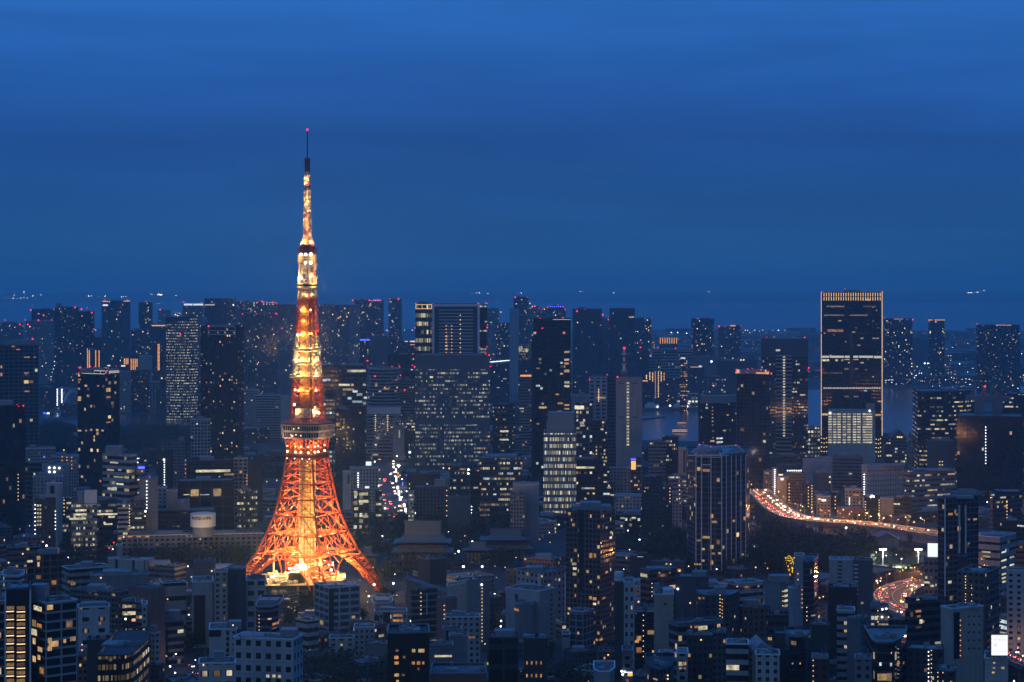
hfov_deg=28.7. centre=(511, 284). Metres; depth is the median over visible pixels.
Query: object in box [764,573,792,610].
apartment block
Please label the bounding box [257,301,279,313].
apartment tower
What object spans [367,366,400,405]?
apartment tower
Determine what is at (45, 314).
apartment tower
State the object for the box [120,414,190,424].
canal water
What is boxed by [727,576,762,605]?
apartment block
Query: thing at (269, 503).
office block
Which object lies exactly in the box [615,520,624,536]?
office block
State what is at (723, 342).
apartment tower
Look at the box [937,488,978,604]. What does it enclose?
apartment tower
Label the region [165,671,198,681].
house
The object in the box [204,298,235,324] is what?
office tower
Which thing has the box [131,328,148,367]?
apartment tower
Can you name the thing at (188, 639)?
tree
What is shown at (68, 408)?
office block
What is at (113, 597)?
apartment block
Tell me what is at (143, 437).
garden woods
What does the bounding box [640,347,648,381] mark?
office block
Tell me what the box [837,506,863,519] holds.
shop building
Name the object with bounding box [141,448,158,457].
apartment block
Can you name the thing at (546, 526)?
apartment block
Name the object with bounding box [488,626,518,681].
building
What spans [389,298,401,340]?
apartment tower
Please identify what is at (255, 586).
office block
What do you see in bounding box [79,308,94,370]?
apartment tower
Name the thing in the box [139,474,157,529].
office block
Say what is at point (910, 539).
expressway pier
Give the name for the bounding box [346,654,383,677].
house
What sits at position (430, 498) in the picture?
office block
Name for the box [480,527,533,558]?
temple hall
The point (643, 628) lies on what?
apartment tower
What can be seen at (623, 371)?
radio mast
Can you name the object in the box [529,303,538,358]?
apartment tower
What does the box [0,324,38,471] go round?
office tower
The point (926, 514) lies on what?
office block
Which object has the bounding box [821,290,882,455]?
office tower
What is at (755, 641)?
house
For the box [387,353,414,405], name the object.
office tower
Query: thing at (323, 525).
apartment block
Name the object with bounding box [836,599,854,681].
apartment block
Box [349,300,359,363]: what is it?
apartment tower
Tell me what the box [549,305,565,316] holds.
apartment tower
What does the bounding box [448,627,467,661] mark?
office block
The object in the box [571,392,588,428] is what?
office block
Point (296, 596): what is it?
house
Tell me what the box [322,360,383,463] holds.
office tower
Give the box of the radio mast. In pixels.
[621,347,626,374]
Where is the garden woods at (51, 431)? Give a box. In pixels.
[39,418,76,452]
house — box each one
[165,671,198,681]
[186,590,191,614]
[270,590,298,605]
[284,597,297,614]
[298,609,314,617]
[303,672,330,681]
[319,626,346,647]
[329,630,353,652]
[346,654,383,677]
[349,617,385,639]
[354,622,374,655]
[371,590,394,606]
[405,586,406,602]
[429,637,453,681]
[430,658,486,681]
[490,592,503,615]
[496,589,505,607]
[496,611,505,627]
[519,637,523,657]
[519,662,523,681]
[547,675,558,681]
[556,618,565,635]
[563,644,596,666]
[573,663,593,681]
[593,657,614,681]
[598,647,614,659]
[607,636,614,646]
[632,666,644,681]
[659,649,672,652]
[748,634,770,681]
[754,640,779,681]
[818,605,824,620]
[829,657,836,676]
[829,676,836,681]
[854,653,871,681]
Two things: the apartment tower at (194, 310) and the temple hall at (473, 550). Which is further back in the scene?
the apartment tower at (194, 310)
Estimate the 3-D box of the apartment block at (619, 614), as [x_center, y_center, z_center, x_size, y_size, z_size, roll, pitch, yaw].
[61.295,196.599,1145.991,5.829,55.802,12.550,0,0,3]
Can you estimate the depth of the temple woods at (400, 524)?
1694.99 m
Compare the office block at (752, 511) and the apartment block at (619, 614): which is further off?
the office block at (752, 511)
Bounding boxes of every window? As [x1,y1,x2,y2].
[17,606,24,609]
[17,614,24,617]
[17,622,24,625]
[31,628,36,635]
[34,605,41,611]
[47,605,52,609]
[49,640,58,646]
[66,620,72,627]
[69,517,85,519]
[97,513,116,514]
[191,489,198,495]
[196,469,229,471]
[213,489,220,495]
[214,670,219,675]
[227,670,231,675]
[343,388,353,390]
[351,370,365,371]
[434,655,451,656]
[636,647,641,652]
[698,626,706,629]
[726,665,738,669]
[878,674,886,679]
[887,673,891,680]
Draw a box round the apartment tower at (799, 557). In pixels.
[794,552,803,625]
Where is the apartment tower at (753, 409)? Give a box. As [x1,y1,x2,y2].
[735,368,769,488]
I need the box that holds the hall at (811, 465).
[803,456,831,490]
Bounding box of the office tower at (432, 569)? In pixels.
[417,555,446,585]
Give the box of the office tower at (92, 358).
[86,348,99,367]
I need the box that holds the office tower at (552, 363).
[533,317,570,481]
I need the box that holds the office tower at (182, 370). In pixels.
[166,317,197,420]
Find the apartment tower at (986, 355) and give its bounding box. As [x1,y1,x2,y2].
[976,324,996,390]
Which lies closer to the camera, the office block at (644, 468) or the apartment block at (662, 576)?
the apartment block at (662, 576)
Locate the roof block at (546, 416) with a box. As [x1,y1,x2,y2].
[545,413,575,431]
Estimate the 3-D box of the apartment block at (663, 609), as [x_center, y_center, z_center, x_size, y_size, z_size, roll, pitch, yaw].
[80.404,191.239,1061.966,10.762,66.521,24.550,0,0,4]
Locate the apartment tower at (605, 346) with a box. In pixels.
[602,317,609,376]
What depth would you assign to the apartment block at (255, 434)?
2840.88 m
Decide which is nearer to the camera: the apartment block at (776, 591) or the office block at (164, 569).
the apartment block at (776, 591)
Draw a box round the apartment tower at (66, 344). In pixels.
[55,303,78,387]
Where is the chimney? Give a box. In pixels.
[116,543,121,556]
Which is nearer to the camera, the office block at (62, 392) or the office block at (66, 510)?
the office block at (66, 510)
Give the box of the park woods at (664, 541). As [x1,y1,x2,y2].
[615,522,757,572]
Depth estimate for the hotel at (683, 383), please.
3550.00 m
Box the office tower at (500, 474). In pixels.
[479,454,521,517]
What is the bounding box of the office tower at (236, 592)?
[224,562,245,633]
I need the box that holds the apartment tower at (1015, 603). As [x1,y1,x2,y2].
[1006,566,1023,675]
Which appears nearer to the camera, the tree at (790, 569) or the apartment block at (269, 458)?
the tree at (790, 569)
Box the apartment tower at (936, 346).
[928,319,944,374]
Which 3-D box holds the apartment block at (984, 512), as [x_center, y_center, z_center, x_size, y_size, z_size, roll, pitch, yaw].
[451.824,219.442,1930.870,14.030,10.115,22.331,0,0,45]
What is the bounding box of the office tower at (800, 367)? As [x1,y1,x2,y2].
[792,356,808,457]
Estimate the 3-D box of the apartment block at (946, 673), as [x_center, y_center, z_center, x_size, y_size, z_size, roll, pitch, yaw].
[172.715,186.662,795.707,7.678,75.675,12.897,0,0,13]
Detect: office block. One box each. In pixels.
[0,542,13,557]
[2,566,24,594]
[7,540,40,580]
[26,547,65,595]
[35,495,55,548]
[42,461,68,496]
[46,482,61,547]
[57,387,76,408]
[60,402,76,415]
[61,561,107,595]
[62,496,71,545]
[69,490,96,558]
[79,487,102,498]
[90,567,148,588]
[94,336,101,367]
[97,496,116,548]
[97,627,149,681]
[102,445,137,528]
[108,551,147,571]
[128,579,165,662]
[130,496,145,530]
[137,456,145,462]
[137,462,148,474]
[137,464,144,495]
[139,354,151,380]
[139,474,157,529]
[139,557,160,560]
[148,559,186,580]
[149,457,157,466]
[150,380,159,413]
[152,450,157,456]
[156,388,165,414]
[158,448,172,488]
[158,485,166,506]
[159,437,185,498]
[160,378,165,388]
[160,579,186,648]
[166,488,177,509]
[177,476,233,529]
[186,456,233,477]
[194,553,215,579]
[212,580,213,621]
[214,567,227,621]
[215,563,248,570]
[237,487,257,529]
[244,447,257,452]
[246,573,265,631]
[248,457,262,520]
[255,393,280,439]
[255,594,283,632]
[263,496,286,511]
[280,590,308,604]
[281,395,288,441]
[288,482,323,491]
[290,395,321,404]
[316,463,322,477]
[316,532,328,551]
[323,398,335,473]
[331,462,334,503]
[331,514,352,529]
[335,406,364,504]
[343,470,350,509]
[350,462,378,511]
[352,487,369,535]
[359,338,369,405]
[375,487,382,531]
[387,338,399,353]
[399,340,414,353]
[400,469,421,477]
[401,412,414,457]
[406,574,446,611]
[407,471,439,513]
[415,479,447,527]
[428,471,449,474]
[442,621,461,639]
[443,463,468,494]
[446,579,466,612]
[447,495,470,536]
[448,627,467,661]
[451,462,476,469]
[470,470,479,515]
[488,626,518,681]
[490,362,508,403]
[490,404,517,410]
[490,409,517,424]
[492,403,514,453]
[513,482,538,552]
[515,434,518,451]
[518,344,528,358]
[518,357,530,429]
[523,626,547,681]
[539,511,565,529]
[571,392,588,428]
[593,419,606,482]
[603,481,613,504]
[610,464,630,504]
[615,493,641,514]
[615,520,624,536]
[615,550,647,575]
[616,510,641,532]
[630,456,641,492]
[635,349,641,376]
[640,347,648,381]
[641,475,662,533]
[642,465,647,472]
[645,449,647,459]
[645,653,674,681]
[648,347,692,377]
[648,439,665,483]
[662,434,678,483]
[663,483,671,527]
[668,473,685,504]
[669,392,697,405]
[678,447,685,474]
[688,366,703,401]
[750,504,754,519]
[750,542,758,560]
[767,606,788,648]
[777,474,786,501]
[778,453,804,463]
[786,470,805,502]
[789,570,828,583]
[807,425,820,457]
[810,615,829,681]
[813,469,830,491]
[816,494,830,516]
[818,579,828,601]
[819,516,843,528]
[827,580,857,659]
[830,491,840,510]
[832,453,862,488]
[845,485,862,505]
[883,433,889,444]
[885,437,891,462]
[889,428,906,465]
[903,467,954,509]
[908,432,911,467]
[911,507,937,521]
[917,375,950,383]
[923,543,937,594]
[955,488,989,505]
[979,527,1015,592]
[989,489,1022,531]
[999,613,1006,632]
[1002,516,1023,540]
[1016,540,1023,566]
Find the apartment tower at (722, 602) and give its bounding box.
[696,584,739,637]
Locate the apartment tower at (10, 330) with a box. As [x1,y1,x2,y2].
[0,322,22,343]
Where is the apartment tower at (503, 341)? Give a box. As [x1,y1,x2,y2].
[496,322,509,359]
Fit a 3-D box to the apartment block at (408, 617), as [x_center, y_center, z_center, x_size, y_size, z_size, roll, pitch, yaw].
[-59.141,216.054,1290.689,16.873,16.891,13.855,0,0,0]
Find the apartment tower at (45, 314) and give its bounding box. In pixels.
[30,308,54,378]
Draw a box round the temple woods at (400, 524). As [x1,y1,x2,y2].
[342,506,520,583]
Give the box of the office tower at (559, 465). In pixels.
[543,411,576,513]
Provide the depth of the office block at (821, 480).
2080.21 m
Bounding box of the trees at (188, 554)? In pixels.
[58,528,253,567]
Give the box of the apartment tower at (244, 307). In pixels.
[236,301,257,325]
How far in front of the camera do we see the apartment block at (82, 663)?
929.61 m
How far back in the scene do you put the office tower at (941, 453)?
2150.37 m
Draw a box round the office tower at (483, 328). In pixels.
[480,303,487,352]
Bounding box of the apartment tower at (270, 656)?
[233,627,302,681]
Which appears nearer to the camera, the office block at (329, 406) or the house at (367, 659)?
the house at (367, 659)
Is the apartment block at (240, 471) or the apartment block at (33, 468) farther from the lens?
the apartment block at (33, 468)
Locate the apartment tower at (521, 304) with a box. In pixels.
[514,296,528,344]
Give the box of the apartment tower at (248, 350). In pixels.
[242,313,253,388]
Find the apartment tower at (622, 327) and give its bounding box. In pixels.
[609,308,634,376]
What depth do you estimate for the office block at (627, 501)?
1850.50 m
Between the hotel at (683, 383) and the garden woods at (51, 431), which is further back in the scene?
the hotel at (683, 383)
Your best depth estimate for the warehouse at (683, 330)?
9248.42 m
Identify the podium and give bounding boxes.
[158,499,215,530]
[820,436,827,451]
[875,436,881,457]
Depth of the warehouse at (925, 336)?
8121.90 m
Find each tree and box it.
[184,630,200,653]
[360,604,369,619]
[379,585,395,596]
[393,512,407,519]
[490,614,501,631]
[547,639,554,663]
[783,552,794,578]
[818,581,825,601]
[846,525,867,537]
[849,511,875,527]
[872,545,885,558]
[884,546,912,562]
[901,562,913,569]
[904,547,921,561]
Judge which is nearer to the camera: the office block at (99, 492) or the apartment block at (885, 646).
the apartment block at (885, 646)
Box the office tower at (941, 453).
[927,437,955,467]
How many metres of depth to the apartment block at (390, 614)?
1280.14 m
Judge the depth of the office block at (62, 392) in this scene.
3619.29 m
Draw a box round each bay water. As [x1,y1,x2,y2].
[0,302,1023,330]
[642,386,1023,441]
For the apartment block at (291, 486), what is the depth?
2138.02 m
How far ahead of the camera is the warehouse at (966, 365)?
5255.77 m
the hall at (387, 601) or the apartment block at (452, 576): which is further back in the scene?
the apartment block at (452, 576)
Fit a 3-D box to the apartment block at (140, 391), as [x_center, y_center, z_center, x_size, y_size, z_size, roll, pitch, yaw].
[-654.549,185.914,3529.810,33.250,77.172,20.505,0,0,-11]
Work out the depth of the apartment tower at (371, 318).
4700.41 m
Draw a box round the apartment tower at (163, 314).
[158,309,170,323]
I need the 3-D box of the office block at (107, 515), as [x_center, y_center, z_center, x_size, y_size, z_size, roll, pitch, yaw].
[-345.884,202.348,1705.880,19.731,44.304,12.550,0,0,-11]
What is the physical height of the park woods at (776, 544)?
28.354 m
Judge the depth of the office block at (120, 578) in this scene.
1241.60 m
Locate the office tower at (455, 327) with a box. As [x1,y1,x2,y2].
[432,303,479,352]
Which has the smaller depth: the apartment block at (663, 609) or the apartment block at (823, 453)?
the apartment block at (663, 609)
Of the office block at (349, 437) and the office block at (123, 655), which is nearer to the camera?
the office block at (123, 655)
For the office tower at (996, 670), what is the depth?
800.07 m
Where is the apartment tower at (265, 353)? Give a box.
[254,313,276,393]
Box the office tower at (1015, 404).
[1002,391,1023,463]
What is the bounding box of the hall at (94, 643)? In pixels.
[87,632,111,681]
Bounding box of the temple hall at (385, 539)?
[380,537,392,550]
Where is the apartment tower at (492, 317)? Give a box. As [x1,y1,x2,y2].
[487,308,501,360]
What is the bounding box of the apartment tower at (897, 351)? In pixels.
[884,317,912,384]
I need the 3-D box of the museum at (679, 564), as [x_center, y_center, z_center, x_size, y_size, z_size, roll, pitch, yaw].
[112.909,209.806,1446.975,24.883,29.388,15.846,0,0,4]
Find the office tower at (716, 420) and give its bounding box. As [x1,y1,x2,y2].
[698,395,735,445]
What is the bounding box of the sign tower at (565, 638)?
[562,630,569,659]
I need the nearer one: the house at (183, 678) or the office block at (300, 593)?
the house at (183, 678)
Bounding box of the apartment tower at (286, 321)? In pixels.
[277,304,299,388]
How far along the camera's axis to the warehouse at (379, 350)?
4100.12 m
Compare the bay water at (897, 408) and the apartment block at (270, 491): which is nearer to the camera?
the apartment block at (270, 491)
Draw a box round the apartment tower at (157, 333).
[149,323,165,380]
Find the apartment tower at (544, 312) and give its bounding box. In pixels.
[539,306,548,316]
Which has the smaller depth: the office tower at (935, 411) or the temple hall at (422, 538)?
the temple hall at (422, 538)
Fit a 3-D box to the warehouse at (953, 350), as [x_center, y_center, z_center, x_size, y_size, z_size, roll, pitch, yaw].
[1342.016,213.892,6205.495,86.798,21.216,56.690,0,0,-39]
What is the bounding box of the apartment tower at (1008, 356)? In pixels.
[997,324,1019,391]
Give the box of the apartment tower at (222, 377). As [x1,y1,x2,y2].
[201,325,243,458]
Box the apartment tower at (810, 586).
[802,552,817,625]
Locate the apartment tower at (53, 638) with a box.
[31,583,77,681]
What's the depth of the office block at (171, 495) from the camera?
1699.95 m
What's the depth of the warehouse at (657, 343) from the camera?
7231.33 m
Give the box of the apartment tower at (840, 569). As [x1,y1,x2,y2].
[829,553,852,583]
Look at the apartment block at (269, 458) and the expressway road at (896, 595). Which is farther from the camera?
the apartment block at (269, 458)
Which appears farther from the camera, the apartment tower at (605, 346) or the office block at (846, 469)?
the apartment tower at (605, 346)
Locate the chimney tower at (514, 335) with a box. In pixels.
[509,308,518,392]
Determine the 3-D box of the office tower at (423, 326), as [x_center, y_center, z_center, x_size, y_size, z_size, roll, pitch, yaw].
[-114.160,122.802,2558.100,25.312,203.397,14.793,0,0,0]
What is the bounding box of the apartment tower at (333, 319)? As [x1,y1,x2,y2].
[318,304,348,373]
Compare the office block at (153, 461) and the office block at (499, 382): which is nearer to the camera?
the office block at (153, 461)
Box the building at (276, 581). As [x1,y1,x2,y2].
[262,556,345,603]
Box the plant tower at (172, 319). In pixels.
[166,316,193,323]
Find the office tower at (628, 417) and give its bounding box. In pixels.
[616,376,641,492]
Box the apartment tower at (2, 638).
[0,592,4,681]
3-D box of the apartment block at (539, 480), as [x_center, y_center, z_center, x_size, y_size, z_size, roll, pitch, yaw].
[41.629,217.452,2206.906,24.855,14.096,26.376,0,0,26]
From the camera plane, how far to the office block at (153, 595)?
1175.34 m
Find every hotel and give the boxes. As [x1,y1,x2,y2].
[107,365,130,412]
[113,512,263,558]
[519,374,530,455]
[680,356,686,410]
[828,403,874,461]
[862,463,904,506]
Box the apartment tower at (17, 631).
[4,580,30,681]
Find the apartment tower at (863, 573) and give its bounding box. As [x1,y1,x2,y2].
[853,554,872,624]
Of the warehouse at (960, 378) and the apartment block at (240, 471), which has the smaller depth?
the apartment block at (240, 471)
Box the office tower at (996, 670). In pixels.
[984,650,1008,681]
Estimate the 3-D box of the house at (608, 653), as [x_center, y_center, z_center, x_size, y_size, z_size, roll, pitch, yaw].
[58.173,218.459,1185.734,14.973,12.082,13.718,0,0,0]
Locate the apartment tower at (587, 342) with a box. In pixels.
[573,307,602,376]
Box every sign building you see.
[141,598,147,626]
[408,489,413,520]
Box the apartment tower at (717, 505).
[686,442,749,575]
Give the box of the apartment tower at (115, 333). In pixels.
[102,300,129,370]
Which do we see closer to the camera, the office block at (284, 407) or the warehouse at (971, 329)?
the office block at (284, 407)
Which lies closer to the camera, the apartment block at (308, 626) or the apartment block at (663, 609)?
the apartment block at (663, 609)
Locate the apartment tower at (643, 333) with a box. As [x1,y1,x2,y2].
[635,317,651,349]
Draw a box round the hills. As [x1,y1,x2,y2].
[0,295,1023,301]
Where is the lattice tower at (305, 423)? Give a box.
[245,129,388,591]
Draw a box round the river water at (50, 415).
[40,410,73,418]
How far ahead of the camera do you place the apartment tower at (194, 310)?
4601.94 m
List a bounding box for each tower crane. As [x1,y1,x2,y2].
[965,382,991,414]
[984,383,1009,414]
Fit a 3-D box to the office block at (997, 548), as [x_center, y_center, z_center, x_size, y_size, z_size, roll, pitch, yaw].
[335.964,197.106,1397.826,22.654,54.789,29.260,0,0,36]
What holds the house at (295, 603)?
on the ground
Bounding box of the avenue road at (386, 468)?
[373,460,414,521]
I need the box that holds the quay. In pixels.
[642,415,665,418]
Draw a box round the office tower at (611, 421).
[607,377,615,482]
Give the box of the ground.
[0,292,1023,681]
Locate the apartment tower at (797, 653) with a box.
[784,625,810,681]
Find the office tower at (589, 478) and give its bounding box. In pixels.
[576,457,603,503]
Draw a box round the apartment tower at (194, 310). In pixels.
[182,302,203,376]
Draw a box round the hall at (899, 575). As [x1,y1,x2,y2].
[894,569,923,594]
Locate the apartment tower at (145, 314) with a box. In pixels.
[138,301,152,328]
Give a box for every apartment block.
[0,522,12,540]
[0,536,5,542]
[0,556,6,570]
[14,532,46,548]
[25,445,54,463]
[26,461,41,516]
[39,382,54,386]
[39,386,56,407]
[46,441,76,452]
[51,452,78,501]
[62,420,121,434]
[69,583,129,674]
[77,598,109,649]
[77,644,86,681]
[124,357,137,370]
[124,450,142,455]
[131,368,149,412]
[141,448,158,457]
[149,579,187,589]
[149,625,160,662]
[149,659,164,681]
[154,343,165,380]
[165,609,183,665]
[185,450,190,459]
[186,615,191,644]
[198,380,200,412]
[198,650,235,681]
[209,616,240,656]
[234,455,247,526]
[244,387,259,424]
[244,425,268,443]
[244,452,264,463]
[263,465,282,477]
[263,487,275,495]
[264,454,275,462]
[265,515,295,528]
[266,449,285,454]
[275,454,293,462]
[276,509,297,518]
[278,485,298,495]
[285,473,298,480]
[287,465,298,472]
[288,520,327,538]
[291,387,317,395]
[295,616,318,651]
[298,500,333,512]
[314,577,360,633]
[336,509,352,514]
[366,405,400,459]
[374,602,407,635]
[387,619,429,681]
[393,423,403,459]
[401,377,414,413]
[407,612,410,622]
[410,581,437,639]
[412,570,448,576]
[436,595,456,639]
[440,474,449,489]
[445,608,480,661]
[447,569,494,593]
[490,428,518,444]
[505,583,555,645]
[506,563,562,586]
[510,492,524,535]
[514,599,534,638]
[516,563,565,618]
[522,455,530,466]
[522,473,530,481]
[523,553,565,566]
[535,476,542,489]
[539,501,542,512]
[539,518,556,537]
[569,606,593,648]
[573,375,588,393]
[589,374,607,419]
[614,578,623,678]
[623,577,634,670]
[634,578,639,594]
[634,595,639,603]
[640,560,676,618]
[642,380,654,406]
[645,369,664,405]
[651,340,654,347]
[653,583,673,652]
[660,337,676,347]
[665,377,687,404]
[668,614,723,681]
[669,485,681,528]
[675,569,708,618]
[682,505,685,518]
[686,630,713,681]
[704,376,726,394]
[709,579,723,586]
[712,623,726,681]
[718,577,733,586]
[723,565,754,579]
[725,630,748,681]
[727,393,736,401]
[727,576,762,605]
[740,597,770,681]
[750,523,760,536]
[763,469,771,490]
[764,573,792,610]
[770,455,781,466]
[772,467,777,494]
[774,628,784,681]
[777,463,802,471]
[787,578,802,625]
[801,490,829,504]
[802,480,813,508]
[811,644,828,681]
[820,452,827,455]
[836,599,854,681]
[846,614,869,681]
[859,477,861,487]
[864,494,879,522]
[864,625,906,681]
[873,565,900,591]
[880,496,893,522]
[882,514,907,525]
[888,611,904,624]
[893,495,910,525]
[905,591,940,681]
[906,639,944,681]
[911,562,923,569]
[937,657,956,681]
[940,597,983,681]
[956,565,1000,681]
[979,507,988,518]
[979,518,986,527]
[999,592,1006,614]
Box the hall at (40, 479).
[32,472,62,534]
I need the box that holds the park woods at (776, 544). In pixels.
[746,513,881,574]
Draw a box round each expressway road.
[750,488,937,539]
[873,578,923,615]
[1008,652,1023,670]
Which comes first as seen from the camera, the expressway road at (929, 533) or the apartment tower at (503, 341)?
the expressway road at (929, 533)
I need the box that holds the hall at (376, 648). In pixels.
[364,640,386,659]
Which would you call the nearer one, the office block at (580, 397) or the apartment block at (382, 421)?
the office block at (580, 397)
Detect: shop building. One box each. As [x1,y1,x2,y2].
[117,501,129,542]
[122,596,135,626]
[135,595,142,626]
[621,642,632,681]
[676,647,688,681]
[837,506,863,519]
[870,600,888,624]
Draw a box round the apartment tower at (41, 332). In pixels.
[19,319,53,382]
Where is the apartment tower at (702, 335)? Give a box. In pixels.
[691,317,713,355]
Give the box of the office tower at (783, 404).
[776,356,791,455]
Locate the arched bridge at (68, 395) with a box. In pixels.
[43,390,76,413]
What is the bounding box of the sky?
[0,0,1023,291]
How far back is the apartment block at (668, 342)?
5099.98 m
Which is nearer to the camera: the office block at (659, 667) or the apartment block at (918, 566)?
the office block at (659, 667)
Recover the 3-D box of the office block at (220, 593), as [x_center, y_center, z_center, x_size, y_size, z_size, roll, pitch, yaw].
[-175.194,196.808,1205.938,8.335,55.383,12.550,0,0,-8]
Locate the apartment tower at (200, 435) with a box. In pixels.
[191,416,210,457]
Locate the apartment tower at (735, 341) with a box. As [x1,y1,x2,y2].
[730,325,740,359]
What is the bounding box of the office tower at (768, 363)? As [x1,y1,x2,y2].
[761,356,775,455]
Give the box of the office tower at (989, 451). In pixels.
[957,412,1022,498]
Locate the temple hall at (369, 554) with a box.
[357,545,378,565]
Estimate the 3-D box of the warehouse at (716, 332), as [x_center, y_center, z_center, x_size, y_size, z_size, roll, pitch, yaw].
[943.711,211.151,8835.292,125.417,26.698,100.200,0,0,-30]
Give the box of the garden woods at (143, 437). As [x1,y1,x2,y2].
[120,420,190,450]
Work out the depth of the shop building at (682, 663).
849.99 m
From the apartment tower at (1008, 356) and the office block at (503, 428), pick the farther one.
the apartment tower at (1008, 356)
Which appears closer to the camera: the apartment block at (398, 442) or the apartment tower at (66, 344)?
the apartment block at (398, 442)
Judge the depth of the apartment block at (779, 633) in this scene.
859.93 m
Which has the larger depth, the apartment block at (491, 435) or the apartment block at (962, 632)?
the apartment block at (491, 435)
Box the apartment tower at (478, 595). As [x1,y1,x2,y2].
[466,574,489,649]
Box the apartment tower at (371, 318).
[354,299,383,366]
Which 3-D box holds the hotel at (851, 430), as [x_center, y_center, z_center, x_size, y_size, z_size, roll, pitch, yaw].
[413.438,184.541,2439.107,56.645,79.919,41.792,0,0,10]
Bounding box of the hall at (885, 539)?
[871,530,898,555]
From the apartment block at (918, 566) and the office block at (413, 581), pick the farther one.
the apartment block at (918, 566)
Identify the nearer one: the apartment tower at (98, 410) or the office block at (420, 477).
the office block at (420, 477)
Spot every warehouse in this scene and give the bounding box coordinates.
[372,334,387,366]
[655,332,678,335]
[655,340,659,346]
[666,328,690,332]
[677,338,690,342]
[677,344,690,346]
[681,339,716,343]
[682,334,690,337]
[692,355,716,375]
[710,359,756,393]
[714,329,743,334]
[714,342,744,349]
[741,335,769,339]
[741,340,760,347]
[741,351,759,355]
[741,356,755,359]
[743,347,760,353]
[744,330,760,333]
[760,331,801,335]
[770,335,805,337]
[787,327,815,330]
[793,331,816,333]
[799,334,820,337]
[808,346,819,350]
[808,361,820,369]
[808,368,820,377]
[812,337,820,344]
[912,330,927,334]
[912,337,920,364]
[917,333,949,339]
[921,338,927,365]
[922,361,975,370]
[945,349,975,351]
[945,350,961,351]
[945,352,975,360]
[945,353,950,374]
[947,374,975,383]
[951,340,970,347]
[953,332,975,337]
[965,353,975,360]
[966,328,975,331]
[966,340,975,344]
[1020,364,1023,375]
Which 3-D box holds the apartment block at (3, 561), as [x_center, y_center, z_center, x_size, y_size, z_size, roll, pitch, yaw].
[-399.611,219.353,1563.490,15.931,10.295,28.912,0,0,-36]
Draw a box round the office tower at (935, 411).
[912,388,974,474]
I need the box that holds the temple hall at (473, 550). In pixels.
[462,540,492,564]
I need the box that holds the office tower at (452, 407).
[412,353,490,465]
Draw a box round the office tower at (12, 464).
[0,400,24,534]
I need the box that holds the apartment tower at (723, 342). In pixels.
[718,325,729,359]
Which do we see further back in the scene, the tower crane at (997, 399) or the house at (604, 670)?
the tower crane at (997, 399)
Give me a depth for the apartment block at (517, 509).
1660.00 m
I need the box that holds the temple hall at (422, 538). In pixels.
[391,519,453,567]
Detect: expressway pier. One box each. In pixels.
[904,533,912,544]
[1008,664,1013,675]
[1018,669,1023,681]
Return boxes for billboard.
[990,633,1007,659]
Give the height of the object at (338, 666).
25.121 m
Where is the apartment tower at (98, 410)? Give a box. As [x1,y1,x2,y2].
[77,366,119,488]
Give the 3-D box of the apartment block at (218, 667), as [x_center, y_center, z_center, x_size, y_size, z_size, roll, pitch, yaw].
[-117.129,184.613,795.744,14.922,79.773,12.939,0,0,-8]
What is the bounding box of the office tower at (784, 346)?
[761,337,807,355]
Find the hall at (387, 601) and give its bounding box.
[372,597,392,619]
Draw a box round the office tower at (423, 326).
[414,301,431,353]
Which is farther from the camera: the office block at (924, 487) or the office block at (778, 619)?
the office block at (924, 487)
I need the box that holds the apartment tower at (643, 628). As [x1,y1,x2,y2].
[634,599,653,669]
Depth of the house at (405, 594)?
1412.71 m
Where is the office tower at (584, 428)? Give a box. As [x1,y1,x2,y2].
[575,400,592,457]
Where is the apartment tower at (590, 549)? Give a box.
[565,501,615,645]

